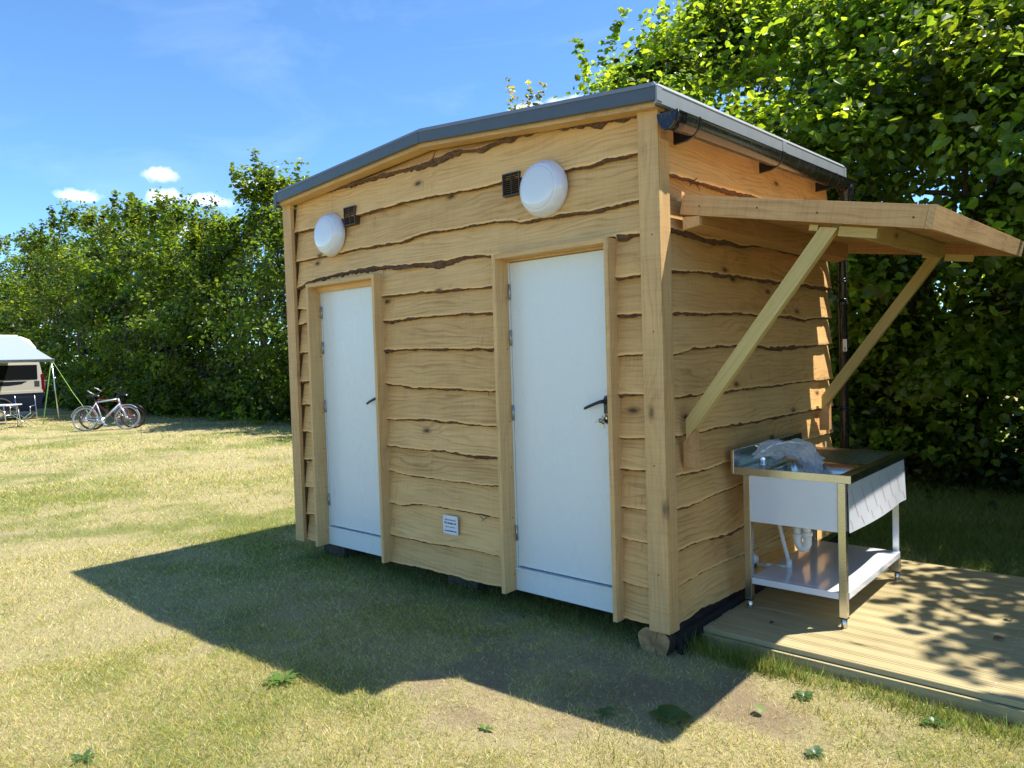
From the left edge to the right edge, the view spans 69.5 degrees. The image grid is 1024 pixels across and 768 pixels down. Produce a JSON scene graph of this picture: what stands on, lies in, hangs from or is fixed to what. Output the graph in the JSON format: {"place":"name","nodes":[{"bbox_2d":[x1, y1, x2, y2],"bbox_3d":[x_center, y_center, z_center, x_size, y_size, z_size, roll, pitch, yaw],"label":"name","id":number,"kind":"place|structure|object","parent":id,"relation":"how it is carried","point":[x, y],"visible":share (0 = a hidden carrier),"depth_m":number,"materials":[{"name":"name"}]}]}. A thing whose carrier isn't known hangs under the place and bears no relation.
{"place":"outdoors","nodes":[
{"label":"outdoors","id":0,"kind":"place"},
{"bbox_2d":[0,0,1020,363],"label":"sky","id":1,"kind":"structure","parent":0,"point":[98,97],"materials":[{"name":"blue"}]},
{"bbox_2d":[0,395,1023,767],"bbox_3d":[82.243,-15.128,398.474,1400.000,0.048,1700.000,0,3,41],"label":"ground","id":2,"kind":"structure","parent":0,"point":[668,687],"depth_m":4.16,"materials":[{"name":"green plant"}]},
{"bbox_2d":[0,404,22,429],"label":"camping table","id":3,"kind":"object","parent":2,"relation":"on","point":[3,405],"visible":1,"depth_m":21.73,"materials":[{"name":"plastic"}]},
{"bbox_2d":[0,236,34,309],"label":"hazel tree","id":4,"kind":"object","parent":2,"relation":"on","point":[2,275],"visible":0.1,"depth_m":50.95,"materials":[{"name":"green plant"}]},
{"bbox_2d":[10,395,37,427],"bbox_3d":[-15.064,0.842,22.761,0.561,0.961,0.514,-2,2,-14],"label":"camping chair","id":5,"kind":"object","parent":2,"relation":"on","point":[28,403],"visible":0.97,"depth_m":22.91,"materials":[{"name":"blue fabric"}]},
{"bbox_2d":[0,335,59,420],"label":"campervan","id":6,"kind":"object","parent":2,"relation":"on","point":[21,374],"visible":0.81,"depth_m":25.61,"materials":[{"name":"beige paint"}]},
{"bbox_2d":[0,365,37,379],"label":"window","id":7,"kind":"structure","parent":6,"relation":"in","point":[7,372],"depth_m":25.86,"materials":[{"name":"black glass"}]},
{"bbox_2d":[43,363,50,423],"bbox_3d":[-15.146,0.237,24.054,0.174,2.069,0.999,-2,2,-16],"label":"tie strap","id":8,"kind":"object","parent":6,"relation":"attached to","point":[47,393],"visible":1,"depth_m":24.03,"materials":[{"name":"green fabric"}]},
{"bbox_2d":[0,228,63,345],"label":"hazel tree","id":9,"kind":"object","parent":2,"relation":"on","point":[22,251],"visible":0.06,"depth_m":45.01,"materials":[{"name":"green plant"}]},
{"bbox_2d":[0,223,76,353],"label":"hazel tree","id":10,"kind":"object","parent":2,"relation":"on","point":[7,289],"visible":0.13,"depth_m":40.93,"materials":[{"name":"green plant"}]},
{"bbox_2d":[0,216,95,399],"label":"hazel tree","id":11,"kind":"object","parent":2,"relation":"on","point":[18,306],"visible":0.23,"depth_m":37.41,"materials":[{"name":"green plant"}]},
{"bbox_2d":[8,198,129,408],"bbox_3d":[-20.720,-3.856,35.213,5.550,9.950,6.352,-3,2,-21],"label":"hazel tree","id":12,"kind":"object","parent":2,"relation":"on","point":[80,241],"visible":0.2,"depth_m":34.49,"materials":[{"name":"green plant"}]},
{"bbox_2d":[71,747,95,762],"bbox_3d":[-1.829,1.599,3.156,0.107,0.017,0.135,-3,2,-33],"label":"dandelion","id":13,"kind":"object","parent":2,"relation":"on","point":[85,754],"visible":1,"depth_m":3.17,"materials":[{"name":"green plant"}]},
{"bbox_2d":[44,204,161,409],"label":"hazel tree","id":14,"kind":"object","parent":2,"relation":"on","point":[88,221],"visible":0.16,"depth_m":32.00,"materials":[{"name":"green plant"}]},
{"bbox_2d":[35,189,175,409],"bbox_3d":[-15.906,-3.392,30.434,5.534,9.070,5.586,-1,2,10],"label":"hazel tree","id":15,"kind":"object","parent":2,"relation":"on","point":[93,306],"visible":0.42,"depth_m":29.21,"materials":[{"name":"green plant"}]},
{"bbox_2d":[71,387,139,430],"bbox_3d":[-11.223,0.698,20.376,1.759,1.170,0.628,-2,-4,-12],"label":"bicycle","id":16,"kind":"object","parent":2,"relation":"on","point":[101,419],"visible":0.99,"depth_m":20.34,"materials":[{"name":"silver metal"}]},
{"bbox_2d":[79,387,146,429],"bbox_3d":[-11.165,0.689,20.616,1.759,1.170,0.628,-2,9,-12],"label":"bicycle","id":17,"kind":"object","parent":2,"relation":"on","point":[118,417],"visible":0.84,"depth_m":20.61,"materials":[{"name":"red paint"}]},
{"bbox_2d":[73,192,206,414],"bbox_3d":[-13.716,-3.196,28.815,5.972,8.660,5.242,0,3,41],"label":"hazel tree","id":18,"kind":"object","parent":2,"relation":"on","point":[142,229],"visible":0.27,"depth_m":27.99,"materials":[{"name":"green plant"}]},
{"bbox_2d":[79,186,238,416],"bbox_3d":[-12.096,-3.034,26.894,5.718,8.367,5.042,-1,2,9],"label":"hazel tree","id":19,"kind":"object","parent":2,"relation":"on","point":[161,262],"visible":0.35,"depth_m":26.07,"materials":[{"name":"green plant"}]},
{"bbox_2d":[114,212,260,417],"bbox_3d":[-10.571,-2.394,25.458,5.712,7.111,4.720,-2,2,5],"label":"hazel tree","id":20,"kind":"object","parent":2,"relation":"on","point":[194,242],"visible":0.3,"depth_m":24.55,"materials":[{"name":"green plant"}]},
{"bbox_2d":[144,211,288,416],"bbox_3d":[-9.193,-2.388,24.410,4.817,7.089,4.849,0,3,41],"label":"hazel tree","id":21,"kind":"object","parent":2,"relation":"on","point":[179,337],"visible":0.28,"depth_m":23.67,"materials":[{"name":"green plant"}]},
{"bbox_2d":[169,148,310,420],"bbox_3d":[-7.994,-2.992,23.351,4.547,8.287,4.496,-1,2,15],"label":"hazel tree","id":22,"kind":"object","parent":2,"relation":"on","point":[267,185],"visible":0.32,"depth_m":22.79,"materials":[{"name":"green plant"}]},
{"bbox_2d":[188,176,301,425],"bbox_3d":[-6.255,-2.402,21.351,4.794,7.160,5.683,0,3,41],"label":"hazel tree","id":23,"kind":"object","parent":2,"relation":"on","point":[275,333],"visible":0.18,"depth_m":20.47,"materials":[{"name":"green plant"}]},
{"bbox_2d":[261,668,301,685],"bbox_3d":[-1.207,1.545,3.879,0.217,0.029,0.203,-2,2,-4],"label":"dandelion","id":24,"kind":"object","parent":2,"relation":"on","point":[285,676],"visible":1,"depth_m":3.89,"materials":[{"name":"green plant"}]},
{"bbox_2d":[324,544,365,558],"bbox_3d":[-0.817,1.389,7.220,0.300,0.145,2.200,0,3,41],"label":"sleeper","id":25,"kind":"object","parent":2,"relation":"on","point":[336,550],"visible":0.04,"depth_m":6.37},
{"bbox_2d":[448,575,490,591],"bbox_3d":[0.365,1.389,6.217,0.310,0.145,2.200,0,3,41],"label":"sleeper","id":26,"kind":"object","parent":2,"relation":"on","point":[480,586],"visible":0.06,"depth_m":5.36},
{"bbox_2d":[273,81,1023,634],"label":"timber shed","id":27,"kind":"structure","parent":26,"relation":"on","point":[477,349],"depth_m":4.73,"materials":[{"name":"brown wood"}]},
{"bbox_2d":[314,213,345,256],"bbox_3d":[-1.471,-1.193,5.890,0.346,0.346,0.103,0,3,41],"label":"wall lamp","id":28,"kind":"object","parent":27,"relation":"attached to","point":[329,234],"visible":1,"depth_m":5.82,"materials":[{"name":"white plastic"}]},
{"bbox_2d":[320,286,380,534],"bbox_3d":[-1.260,0.203,5.909,0.819,1.969,0.101,0,3,41],"label":"door","id":29,"kind":"structure","parent":27,"relation":"in","point":[348,345],"depth_m":5.95,"materials":[{"name":"white paint"}]},
{"bbox_2d":[443,515,457,535],"bbox_3d":[-0.430,0.987,5.161,0.146,0.132,0.006,0,3,41],"label":"sign plate","id":30,"kind":"object","parent":27,"relation":"attached to","point":[450,524],"visible":1,"depth_m":5.16,"materials":[{"name":"white"}]},
{"bbox_2d":[520,159,567,217],"bbox_3d":[0.175,-1.177,4.439,0.346,0.346,0.103,0,3,41],"label":"wall lamp","id":31,"kind":"object","parent":27,"relation":"attached to","point":[543,188],"visible":1,"depth_m":4.38,"materials":[{"name":"white plastic"}]},
{"bbox_2d":[508,250,611,584],"bbox_3d":[0.306,0.205,4.527,0.808,1.969,0.101,0,3,41],"label":"door","id":32,"kind":"structure","parent":27,"relation":"in","point":[558,332],"depth_m":4.54,"materials":[{"name":"white paint"}]},
{"bbox_2d":[595,413,606,428],"bbox_3d":[0.515,0.216,4.311,0.072,0.088,0.028,0,3,41],"label":"key bunch","id":33,"kind":"object","parent":32,"relation":"hanging from","point":[602,420],"visible":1,"depth_m":4.30,"materials":[{"name":"metal"}]},
{"bbox_2d":[479,724,493,729],"bbox_3d":[-0.114,1.548,3.323,0.072,0.012,0.049,-2,2,-2],"label":"plantain","id":34,"kind":"object","parent":2,"relation":"on","point":[486,727],"visible":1,"depth_m":3.33,"materials":[{"name":"green plant"}]},
{"bbox_2d":[505,77,546,109],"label":"sapling","id":35,"kind":"object","parent":2,"relation":"on","point":[527,82],"visible":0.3,"depth_m":14.11,"materials":[{"name":"green plant"}]},
{"bbox_2d":[45,379,1023,508],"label":"undergrowth","id":36,"kind":"object","parent":2,"relation":"on","point":[1010,474],"visible":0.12,"depth_m":8.72,"materials":[{"name":"green plant"}]},
{"bbox_2d":[594,706,614,715],"bbox_3d":[0.420,1.518,3.401,0.074,0.028,0.105,0,3,41],"label":"dock plant","id":37,"kind":"object","parent":2,"relation":"on","point":[606,710],"visible":1,"depth_m":3.42,"materials":[{"name":"green plant"}]},
{"bbox_2d":[553,1,723,103],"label":"hazel tree","id":38,"kind":"object","parent":2,"relation":"on","point":[606,78],"visible":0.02,"depth_m":12.49,"materials":[{"name":"green plant"}]},
{"bbox_2d":[648,704,692,724],"bbox_3d":[0.717,1.507,3.350,0.145,0.030,0.163,-3,2,-30],"label":"dock plant","id":39,"kind":"object","parent":2,"relation":"on","point":[665,712],"visible":1,"depth_m":3.37,"materials":[{"name":"green plant"}]},
{"bbox_2d":[638,584,755,656],"bbox_3d":[1.592,1.375,5.003,0.204,0.163,2.460,0,3,41],"label":"log","id":40,"kind":"object","parent":2,"relation":"on","point":[662,643],"visible":0.3,"depth_m":4.11,"materials":[{"name":"brown wood"}]},
{"bbox_2d":[609,0,828,264],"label":"hazel tree","id":41,"kind":"object","parent":2,"relation":"on","point":[704,28],"visible":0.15,"depth_m":11.37,"materials":[{"name":"green plant"}]},
{"bbox_2d":[677,536,837,654],"bbox_3d":[1.802,1.384,5.069,0.030,0.148,2.660,0,3,41],"label":"bearer","id":42,"kind":"object","parent":2,"relation":"on","point":[697,626],"visible":0.34,"depth_m":4.28,"materials":[{"name":"black wood"}]},
{"bbox_2d":[754,704,765,712],"bbox_3d":[1.139,1.484,3.387,0.050,0.021,0.058,0,3,41],"label":"fallen leaf","id":43,"kind":"object","parent":2,"relation":"on","point":[760,708],"visible":1,"depth_m":3.38,"materials":[{"name":"plant"}]},
{"bbox_2d":[792,690,814,699],"bbox_3d":[1.397,1.488,3.532,0.100,0.019,0.108,0,3,41],"label":"clover","id":44,"kind":"object","parent":2,"relation":"on","point":[804,694],"visible":0.99,"depth_m":3.54,"materials":[{"name":"green plant"}]},
{"bbox_2d":[805,745,824,757],"bbox_3d":[1.242,1.511,3.034,0.084,0.016,0.092,-1,2,17],"label":"plantain","id":45,"kind":"object","parent":2,"relation":"on","point":[816,751],"visible":0.98,"depth_m":3.03,"materials":[{"name":"green plant"}]},
{"bbox_2d":[691,0,965,449],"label":"hazel tree","id":46,"kind":"object","parent":2,"relation":"on","point":[798,20],"visible":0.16,"depth_m":9.25,"materials":[{"name":"green plant"}]},
{"bbox_2d":[702,560,1023,726],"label":"wooden deck","id":47,"kind":"structure","parent":2,"relation":"on","point":[935,626],"depth_m":4.07,"materials":[{"name":"brown wood"}]},
{"bbox_2d":[731,432,905,628],"bbox_3d":[1.996,0.843,4.771,0.737,1.008,1.175,0,3,41],"label":"sink unit","id":48,"kind":"object","parent":47,"relation":"on","point":[783,491],"visible":0.91,"depth_m":4.48,"materials":[{"name":"metal"}]},
{"bbox_2d":[753,438,823,473],"bbox_3d":[1.731,0.460,4.627,0.442,0.240,0.222,-1,2,16],"label":"plastic bag","id":49,"kind":"object","parent":48,"relation":"on","point":[800,461],"visible":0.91,"depth_m":4.60,"materials":[{"name":"white"}]},
{"bbox_2d":[993,635,1004,638],"bbox_3d":[2.581,1.347,3.914,0.048,0.018,0.044,-3,2,-22],"label":"fallen leaf","id":50,"kind":"object","parent":47,"relation":"on","point":[997,637],"visible":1,"depth_m":3.92,"materials":[{"name":"plant"}]},
{"bbox_2d":[748,0,1023,493],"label":"hazel tree","id":51,"kind":"object","parent":2,"relation":"on","point":[869,119],"visible":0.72,"depth_m":7.77,"materials":[{"name":"green plant"}]},
{"bbox_2d":[920,715,946,726],"bbox_3d":[1.853,1.491,3.256,0.101,0.020,0.088,-2,2,-11],"label":"plantain","id":52,"kind":"object","parent":2,"relation":"on","point":[937,720],"visible":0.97,"depth_m":3.26,"materials":[{"name":"green plant"}]},
{"bbox_2d":[888,0,1023,456],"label":"hazel tree","id":53,"kind":"object","parent":2,"relation":"on","point":[1007,142],"visible":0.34,"depth_m":7.06,"materials":[{"name":"green plant"}]}
]}

